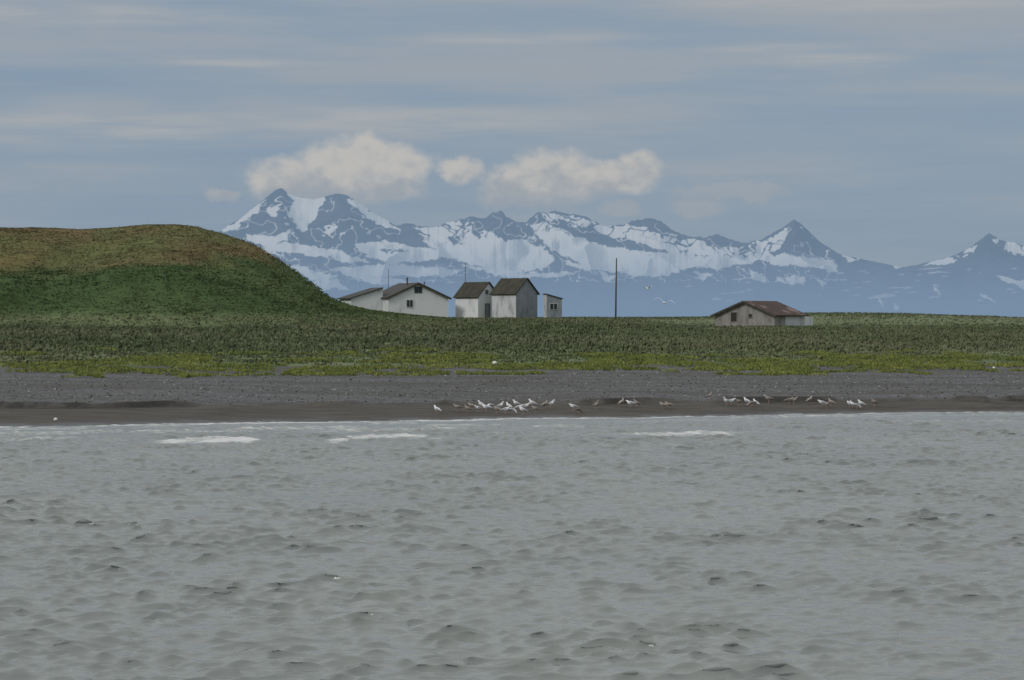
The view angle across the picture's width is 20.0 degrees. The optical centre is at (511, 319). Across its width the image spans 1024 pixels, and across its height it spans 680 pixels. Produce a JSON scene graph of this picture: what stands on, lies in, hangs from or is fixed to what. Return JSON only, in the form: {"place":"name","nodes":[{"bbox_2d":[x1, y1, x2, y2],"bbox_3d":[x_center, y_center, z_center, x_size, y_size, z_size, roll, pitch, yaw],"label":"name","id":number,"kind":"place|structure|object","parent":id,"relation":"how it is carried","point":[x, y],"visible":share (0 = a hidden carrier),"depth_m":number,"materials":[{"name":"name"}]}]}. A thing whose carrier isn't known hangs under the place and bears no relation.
{"place":"outdoors","nodes":[
{"label":"outdoors","id":0,"kind":"place"},
{"bbox_2d":[0,224,463,328],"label":"hill","id":1,"kind":"structure","parent":0,"point":[96,298],"depth_m":316.85,"materials":[{"name":"green plant"}]},
{"bbox_2d":[337,277,451,316],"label":"white cottage","id":2,"kind":"structure","parent":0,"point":[415,298],"depth_m":403.64,"materials":[{"name":"paint"}]},
{"bbox_2d":[406,300,412,306],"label":"window","id":3,"kind":"structure","parent":2,"relation":"in","point":[409,303],"depth_m":402.92,"materials":[{"name":"black glass"}]},
{"bbox_2d":[414,287,421,292],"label":"window","id":4,"kind":"structure","parent":2,"relation":"in","point":[416,289],"depth_m":403.31,"materials":[{"name":"black glass"}]},
{"bbox_2d":[453,282,493,317],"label":"steep shed","id":5,"kind":"structure","parent":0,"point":[473,299],"depth_m":405.43,"materials":[{"name":"white paint"}]},
{"bbox_2d":[485,303,489,317],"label":"door","id":6,"kind":"structure","parent":5,"relation":"in","point":[487,306],"depth_m":405.19,"materials":[{"name":"grey wood"}]},
{"bbox_2d":[0,412,1023,679],"bbox_3d":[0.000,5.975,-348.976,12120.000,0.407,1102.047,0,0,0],"label":"water","id":7,"kind":"structure","parent":0,"point":[834,546],"depth_m":75.56,"materials":[{"name":"grey liquid"}]},
{"bbox_2d":[0,362,1023,426],"bbox_3d":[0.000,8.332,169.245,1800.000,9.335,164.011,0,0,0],"label":"beach","id":8,"kind":"structure","parent":0,"point":[18,411],"depth_m":193.28,"materials":[{"name":"grey sand"}]},
{"bbox_2d":[482,404,492,411],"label":"gull","id":9,"kind":"object","parent":8,"relation":"on","point":[486,407],"visible":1,"depth_m":180.43,"materials":[{"name":"white"}]},
{"bbox_2d":[0,345,1023,377],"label":"beach plants","id":10,"kind":"object","parent":8,"relation":"on","point":[606,360],"visible":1,"depth_m":238.38,"materials":[{"name":"green plant"}]},
{"bbox_2d":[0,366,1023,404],"bbox_3d":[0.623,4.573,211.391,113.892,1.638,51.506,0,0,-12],"label":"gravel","id":11,"kind":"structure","parent":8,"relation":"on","point":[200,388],"depth_m":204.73,"materials":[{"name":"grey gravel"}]},
{"bbox_2d":[626,400,636,407],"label":"gull","id":12,"kind":"object","parent":8,"relation":"on","point":[630,402],"visible":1,"depth_m":184.34,"materials":[{"name":"white"}]},
{"bbox_2d":[763,395,773,402],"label":"gull","id":13,"kind":"object","parent":8,"relation":"on","point":[768,398],"visible":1,"depth_m":189.82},
{"bbox_2d":[0,312,1023,366],"bbox_3d":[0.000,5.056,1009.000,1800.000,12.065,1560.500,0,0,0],"label":"grassland","id":14,"kind":"structure","parent":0,"point":[989,320],"depth_m":266.47,"materials":[{"name":"plant"}]},
{"bbox_2d":[489,278,539,317],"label":"steep shed","id":15,"kind":"structure","parent":14,"relation":"on","point":[514,297],"depth_m":401.65,"materials":[{"name":"white paint"}]},
{"bbox_2d":[543,293,562,317],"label":"outhouse","id":16,"kind":"structure","parent":14,"relation":"on","point":[552,306],"depth_m":398.19,"materials":[{"name":"white paint"}]},
{"bbox_2d":[550,303,557,309],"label":"window","id":17,"kind":"structure","parent":16,"relation":"in","point":[553,306],"depth_m":398.13,"materials":[{"name":"black glass"}]},
{"bbox_2d":[615,258,616,318],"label":"utility pole","id":18,"kind":"object","parent":14,"relation":"on","point":[616,292],"visible":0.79,"depth_m":391.91,"materials":[{"name":"brown wood"}]},
{"bbox_2d":[710,301,812,325],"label":"rusty shed","id":19,"kind":"structure","parent":14,"relation":"on","point":[760,313],"depth_m":375.07,"materials":[{"name":"white paint"}]},
{"bbox_2d":[730,312,736,321],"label":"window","id":20,"kind":"structure","parent":19,"relation":"in","point":[733,315],"depth_m":375.56,"materials":[{"name":"grey glass"}]},
{"bbox_2d":[0,0,1023,266],"label":"sky","id":21,"kind":"structure","parent":0,"point":[892,131],"materials":[{"name":"blue"}]},
{"bbox_2d":[219,188,1023,317],"bbox_3d":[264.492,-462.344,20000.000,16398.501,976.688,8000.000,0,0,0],"label":"mountains","id":22,"kind":"structure","parent":0,"point":[335,246],"depth_m":18579.15,"materials":[{"name":"white snow"}]}
]}

